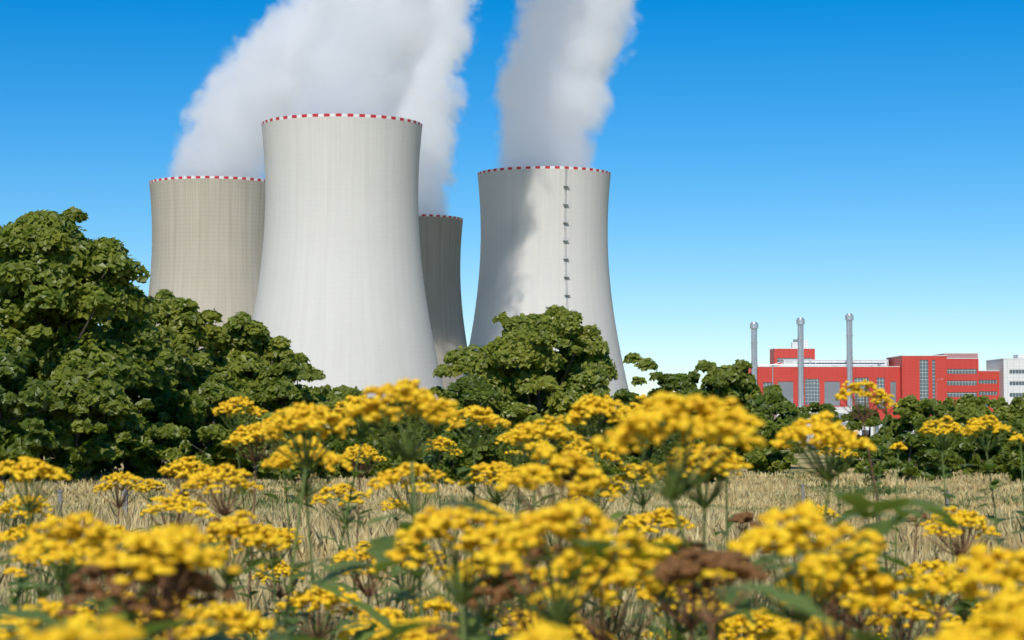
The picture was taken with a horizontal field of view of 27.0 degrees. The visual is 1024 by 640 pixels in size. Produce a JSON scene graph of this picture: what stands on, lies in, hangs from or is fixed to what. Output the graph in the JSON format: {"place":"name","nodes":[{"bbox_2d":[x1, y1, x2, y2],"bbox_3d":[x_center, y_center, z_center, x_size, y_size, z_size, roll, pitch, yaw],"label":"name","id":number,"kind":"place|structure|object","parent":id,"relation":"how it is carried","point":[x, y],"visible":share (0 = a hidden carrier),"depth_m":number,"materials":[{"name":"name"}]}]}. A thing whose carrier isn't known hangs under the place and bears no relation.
{"place":"outdoors","nodes":[
{"label":"outdoors","id":0,"kind":"place"},
{"bbox_2d":[9,425,986,610],"bbox_3d":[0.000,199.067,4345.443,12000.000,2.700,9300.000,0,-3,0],"label":"field ground","id":1,"kind":"structure","parent":0,"point":[802,463],"depth_m":167.25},
{"bbox_2d":[0,337,65,483],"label":"tree","id":2,"kind":"object","parent":1,"relation":"on","point":[21,396],"visible":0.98,"depth_m":118.11,"materials":[{"name":"green plant"}]},
{"bbox_2d":[6,440,81,483],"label":"bush","id":3,"kind":"object","parent":1,"relation":"on","point":[73,454],"visible":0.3,"depth_m":121.00,"materials":[{"name":"green plant"}]},
{"bbox_2d":[44,453,108,475],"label":"bush","id":4,"kind":"object","parent":1,"relation":"on","point":[96,470],"visible":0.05,"depth_m":131.54,"materials":[{"name":"green plant"}]},
{"bbox_2d":[2,352,154,481],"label":"tree","id":5,"kind":"object","parent":1,"relation":"on","point":[112,438],"visible":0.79,"depth_m":123.46,"materials":[{"name":"green plant"}]},
{"bbox_2d":[43,457,115,472],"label":"bush","id":6,"kind":"object","parent":1,"relation":"on","point":[86,471],"visible":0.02,"depth_m":143.24,"materials":[{"name":"green plant"}]},
{"bbox_2d":[0,206,180,477],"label":"tree","id":7,"kind":"object","parent":1,"relation":"on","point":[65,286],"visible":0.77,"depth_m":126.30,"materials":[{"name":"green plant"}]},
{"bbox_2d":[103,412,168,476],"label":"bush","id":8,"kind":"object","parent":1,"relation":"on","point":[151,418],"visible":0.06,"depth_m":135.90,"materials":[{"name":"green plant"}]},
{"bbox_2d":[95,282,196,469],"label":"tree","id":9,"kind":"object","parent":1,"relation":"on","point":[158,397],"visible":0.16,"depth_m":137.29,"materials":[{"name":"green plant"}]},
{"bbox_2d":[119,421,213,479],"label":"bush","id":10,"kind":"object","parent":1,"relation":"on","point":[146,463],"visible":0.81,"depth_m":129.19,"materials":[{"name":"green plant"}]},
{"bbox_2d":[149,289,239,448],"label":"tree","id":11,"kind":"object","parent":1,"relation":"on","point":[185,320],"visible":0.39,"depth_m":145.68,"materials":[{"name":"green plant"}]},
{"bbox_2d":[139,176,264,396],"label":"cooling tower","id":12,"kind":"structure","parent":1,"relation":"on","point":[207,238],"depth_m":1344.13,"materials":[{"name":"concrete"}]},
{"bbox_2d":[157,373,256,470],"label":"tree","id":13,"kind":"object","parent":1,"relation":"on","point":[207,398],"visible":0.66,"depth_m":133.90,"materials":[{"name":"green plant"}]},
{"bbox_2d":[170,437,243,470],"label":"bush","id":14,"kind":"object","parent":1,"relation":"on","point":[192,448],"visible":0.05,"depth_m":144.93,"materials":[{"name":"green plant"}]},
{"bbox_2d":[200,443,247,471],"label":"bush","id":15,"kind":"object","parent":1,"relation":"on","point":[242,464],"visible":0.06,"depth_m":145.26,"materials":[{"name":"green plant"}]},
{"bbox_2d":[204,311,316,407],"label":"tree","id":16,"kind":"object","parent":1,"relation":"on","point":[249,349],"visible":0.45,"depth_m":154.61,"materials":[{"name":"green plant"}]},
{"bbox_2d":[235,411,318,480],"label":"bush","id":17,"kind":"object","parent":1,"relation":"on","point":[267,471],"visible":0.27,"depth_m":125.25,"materials":[{"name":"green plant"}]},
{"bbox_2d":[242,357,347,437],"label":"tree","id":18,"kind":"object","parent":1,"relation":"on","point":[273,388],"visible":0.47,"depth_m":145.88,"materials":[{"name":"green plant"}]},
{"bbox_2d":[272,431,355,476],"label":"bush","id":19,"kind":"object","parent":1,"relation":"on","point":[329,442],"visible":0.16,"depth_m":128.59,"materials":[{"name":"green plant"}]},
{"bbox_2d":[253,113,443,398],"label":"cooling tower","id":20,"kind":"structure","parent":1,"relation":"on","point":[341,297],"depth_m":1066.26,"materials":[{"name":"concrete"}]},
{"bbox_2d":[316,437,393,479],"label":"bush","id":21,"kind":"object","parent":1,"relation":"on","point":[379,466],"visible":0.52,"depth_m":129.15,"materials":[{"name":"green plant"}]},
{"bbox_2d":[312,384,407,453],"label":"bush","id":22,"kind":"object","parent":1,"relation":"on","point":[342,391],"visible":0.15,"depth_m":154.60,"materials":[{"name":"green plant"}]},
{"bbox_2d":[360,436,406,473],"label":"bush","id":23,"kind":"object","parent":1,"relation":"on","point":[380,447],"visible":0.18,"depth_m":139.50,"materials":[{"name":"green plant"}]},
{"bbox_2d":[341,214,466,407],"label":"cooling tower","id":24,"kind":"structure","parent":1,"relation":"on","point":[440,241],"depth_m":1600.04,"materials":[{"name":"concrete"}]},
{"bbox_2d":[385,386,457,443],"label":"bush","id":25,"kind":"object","parent":1,"relation":"on","point":[397,402],"visible":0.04,"depth_m":158.76,"materials":[{"name":"green plant"}]},
{"bbox_2d":[390,430,455,475],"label":"bush","id":26,"kind":"object","parent":1,"relation":"on","point":[394,457],"visible":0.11,"depth_m":136.91,"materials":[{"name":"green plant"}]},
{"bbox_2d":[395,414,504,482],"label":"bush","id":27,"kind":"object","parent":1,"relation":"on","point":[485,452],"visible":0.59,"depth_m":119.31,"materials":[{"name":"green plant"}]},
{"bbox_2d":[419,375,511,432],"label":"tree","id":28,"kind":"object","parent":1,"relation":"on","point":[471,390],"visible":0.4,"depth_m":162.56,"materials":[{"name":"green plant"}]},
{"bbox_2d":[458,432,508,472],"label":"bush","id":29,"kind":"object","parent":1,"relation":"on","point":[500,447],"visible":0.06,"depth_m":141.20,"materials":[{"name":"green plant"}]},
{"bbox_2d":[57,479,948,517],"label":"fence posts","id":30,"kind":"object","parent":1,"relation":"on","point":[126,501],"visible":0.33,"depth_m":59.78,"materials":[{"name":"brown wood"}]},
{"bbox_2d":[0,378,1023,639],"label":"yellow flowers","id":31,"kind":"object","parent":1,"relation":"on","point":[166,560],"visible":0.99,"depth_m":2.75,"materials":[{"name":"yellow plant"}]},
{"bbox_2d":[495,412,581,483],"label":"bush","id":32,"kind":"object","parent":1,"relation":"on","point":[530,418],"visible":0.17,"depth_m":119.72,"materials":[{"name":"green plant"}]},
{"bbox_2d":[429,304,657,431],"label":"tree","id":33,"kind":"object","parent":1,"relation":"on","point":[524,366],"visible":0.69,"depth_m":168.30,"materials":[{"name":"green plant"}]},
{"bbox_2d":[463,166,628,395],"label":"cooling tower","id":34,"kind":"structure","parent":1,"relation":"on","point":[544,237],"depth_m":1292.97,"materials":[{"name":"concrete"}]},
{"bbox_2d":[504,430,620,481],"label":"bush","id":35,"kind":"object","parent":1,"relation":"on","point":[607,472],"visible":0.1,"depth_m":120.02,"materials":[{"name":"green plant"}]},
{"bbox_2d":[571,388,667,460],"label":"bush","id":36,"kind":"object","parent":1,"relation":"on","point":[625,397],"visible":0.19,"depth_m":162.97,"materials":[{"name":"green plant"}]},
{"bbox_2d":[590,433,658,480],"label":"bush","id":37,"kind":"object","parent":1,"relation":"on","point":[633,454],"visible":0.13,"depth_m":125.97,"materials":[{"name":"green plant"}]},
{"bbox_2d":[616,425,671,460],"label":"bush","id":38,"kind":"object","parent":1,"relation":"on","point":[649,453],"visible":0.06,"depth_m":147.91,"materials":[{"name":"green plant"}]},
{"bbox_2d":[632,439,728,483],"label":"bush","id":39,"kind":"object","parent":1,"relation":"on","point":[637,461],"visible":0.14,"depth_m":120.49,"materials":[{"name":"green plant"}]},
{"bbox_2d":[647,368,738,439],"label":"tree","id":40,"kind":"object","parent":1,"relation":"on","point":[681,384],"visible":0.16,"depth_m":166.17,"materials":[{"name":"green plant"}]},
{"bbox_2d":[668,422,718,468],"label":"bush","id":41,"kind":"object","parent":1,"relation":"on","point":[676,435],"visible":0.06,"depth_m":144.39,"materials":[{"name":"green plant"}]},
{"bbox_2d":[684,359,789,420],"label":"tree","id":42,"kind":"object","parent":1,"relation":"on","point":[737,380],"visible":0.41,"depth_m":165.72,"materials":[{"name":"green plant"}]},
{"bbox_2d":[750,322,757,383],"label":"stack","id":43,"kind":"object","parent":1,"relation":"on","point":[754,328],"visible":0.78,"depth_m":1095.08,"materials":[{"name":"grey metal"}]},
{"bbox_2d":[717,412,798,473],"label":"bush","id":44,"kind":"object","parent":1,"relation":"on","point":[768,457],"visible":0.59,"depth_m":142.21,"materials":[{"name":"green plant"}]},
{"bbox_2d":[742,390,805,453],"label":"bush","id":45,"kind":"object","parent":1,"relation":"on","point":[772,402],"visible":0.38,"depth_m":163.18,"materials":[{"name":"green plant"}]},
{"bbox_2d":[772,361,792,415],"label":"street lamp","id":46,"kind":"object","parent":1,"relation":"on","point":[777,363],"visible":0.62,"depth_m":269.89,"materials":[{"name":"silver metal"}]},
{"bbox_2d":[796,318,804,406],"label":"stack","id":47,"kind":"object","parent":1,"relation":"on","point":[800,322],"visible":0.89,"depth_m":1095.88,"materials":[{"name":"grey metal"}]},
{"bbox_2d":[774,407,851,421],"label":"white annex","id":48,"kind":"object","parent":1,"relation":"on","point":[841,410],"visible":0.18,"depth_m":1079.06,"materials":[{"name":"clear paint"}]},
{"bbox_2d":[792,401,851,421],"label":"tree","id":49,"kind":"object","parent":1,"relation":"on","point":[815,407],"visible":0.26,"depth_m":395.40,"materials":[{"name":"green plant"}]},
{"bbox_2d":[748,366,899,420],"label":"red hall","id":50,"kind":"structure","parent":1,"relation":"on","point":[831,380],"depth_m":1099.81,"materials":[{"name":"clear paint"}]},
{"bbox_2d":[769,348,814,363],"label":"red tower block","id":51,"kind":"structure","parent":50,"relation":"on","point":[777,355],"depth_m":1130.38,"materials":[{"name":"clear paint"}]},
{"bbox_2d":[757,339,887,365],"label":"roof plant boxes","id":52,"kind":"object","parent":50,"relation":"on","point":[794,343],"visible":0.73,"depth_m":1106.08,"materials":[{"name":"white metal"}]},
{"bbox_2d":[782,360,887,363],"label":"white upper deck","id":53,"kind":"structure","parent":50,"relation":"on","point":[843,361],"depth_m":1122.16,"materials":[{"name":"clear paint"}]},
{"bbox_2d":[845,313,853,409],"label":"stack","id":54,"kind":"object","parent":1,"relation":"on","point":[849,317],"visible":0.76,"depth_m":1097.03,"materials":[{"name":"grey metal"}]},
{"bbox_2d":[813,404,915,460],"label":"bush","id":55,"kind":"object","parent":1,"relation":"on","point":[852,424],"visible":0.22,"depth_m":167.82,"materials":[{"name":"green plant"}]},
{"bbox_2d":[829,434,905,474],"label":"bush","id":56,"kind":"object","parent":1,"relation":"on","point":[857,465],"visible":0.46,"depth_m":141.88,"materials":[{"name":"green plant"}]},
{"bbox_2d":[862,432,965,482],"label":"bush","id":57,"kind":"object","parent":1,"relation":"on","point":[917,445],"visible":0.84,"depth_m":123.58,"materials":[{"name":"green plant"}]},
{"bbox_2d":[887,355,946,417],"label":"red block","id":58,"kind":"structure","parent":1,"relation":"on","point":[922,377],"depth_m":1093.93,"materials":[{"name":"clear paint"}]},
{"bbox_2d":[857,394,980,463],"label":"bush","id":59,"kind":"object","parent":1,"relation":"on","point":[910,409],"visible":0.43,"depth_m":162.93,"materials":[{"name":"green plant"}]},
{"bbox_2d":[892,416,950,469],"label":"bush","id":60,"kind":"object","parent":1,"relation":"on","point":[919,422],"visible":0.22,"depth_m":145.52,"materials":[{"name":"green plant"}]},
{"bbox_2d":[947,358,978,402],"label":"red block","id":61,"kind":"structure","parent":1,"relation":"on","point":[962,377],"depth_m":1101.90,"materials":[{"name":"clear paint"}]},
{"bbox_2d":[937,353,977,357],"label":"rooftop structure","id":62,"kind":"object","parent":61,"relation":"on","point":[962,355],"visible":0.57,"depth_m":1102.50,"materials":[{"name":"clear paint"}]},
{"bbox_2d":[938,432,999,474],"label":"bush","id":63,"kind":"object","parent":1,"relation":"on","point":[974,460],"visible":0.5,"depth_m":137.06,"materials":[{"name":"green plant"}]},
{"bbox_2d":[947,394,1005,409],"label":"tree","id":64,"kind":"object","parent":1,"relation":"on","point":[981,400],"visible":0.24,"depth_m":344.91,"materials":[{"name":"green plant"}]},
{"bbox_2d":[939,402,1023,456],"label":"bush","id":65,"kind":"object","parent":1,"relation":"on","point":[976,411],"visible":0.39,"depth_m":162.59,"materials":[{"name":"green plant"}]},
{"bbox_2d":[979,370,998,411],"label":"red block","id":66,"kind":"structure","parent":1,"relation":"on","point":[989,383],"depth_m":1107.74,"materials":[{"name":"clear paint"}]},
{"bbox_2d":[959,419,1023,475],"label":"bush","id":67,"kind":"object","parent":1,"relation":"on","point":[968,443],"visible":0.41,"depth_m":135.54,"materials":[{"name":"green plant"}]},
{"bbox_2d":[986,358,1023,404],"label":"white block","id":68,"kind":"structure","parent":1,"relation":"on","point":[1011,378],"depth_m":1098.02,"materials":[{"name":"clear paint"}]},
{"bbox_2d":[1013,355,1023,357],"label":"rooftop structure","id":69,"kind":"object","parent":68,"relation":"on","point":[1018,356],"visible":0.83,"depth_m":1105.30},
{"bbox_2d":[990,393,1023,441],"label":"bush","id":70,"kind":"object","parent":1,"relation":"on","point":[1017,404],"visible":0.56,"depth_m":163.06,"materials":[{"name":"green plant"}]},
{"bbox_2d":[995,435,1023,481],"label":"bush","id":71,"kind":"object","parent":1,"relation":"on","point":[1015,459],"visible":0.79,"depth_m":123.91,"materials":[{"name":"green plant"}]},
{"bbox_2d":[0,468,1023,639],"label":"field grass","id":72,"kind":"structure","parent":0,"point":[79,496],"depth_m":27.39,"materials":[{"name":"beige plant"}]},
{"bbox_2d":[0,0,1023,397],"label":"sky","id":73,"kind":"structure","parent":0,"point":[772,164],"materials":[{"name":"blue"}]},
{"bbox_2d":[799,424,819,449],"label":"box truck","id":74,"kind":"object","parent":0,"point":[808,439],"visible":0.08,"depth_m":253.53,"materials":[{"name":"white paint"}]},
{"bbox_2d":[841,422,872,435],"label":"white shed","id":75,"kind":"structure","parent":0,"point":[860,431],"depth_m":327.56,"materials":[{"name":"grey"}]},
{"bbox_2d":[875,421,913,434],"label":"white shed","id":76,"kind":"structure","parent":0,"point":[877,428],"depth_m":357.98,"materials":[{"name":"grey"}]}
]}

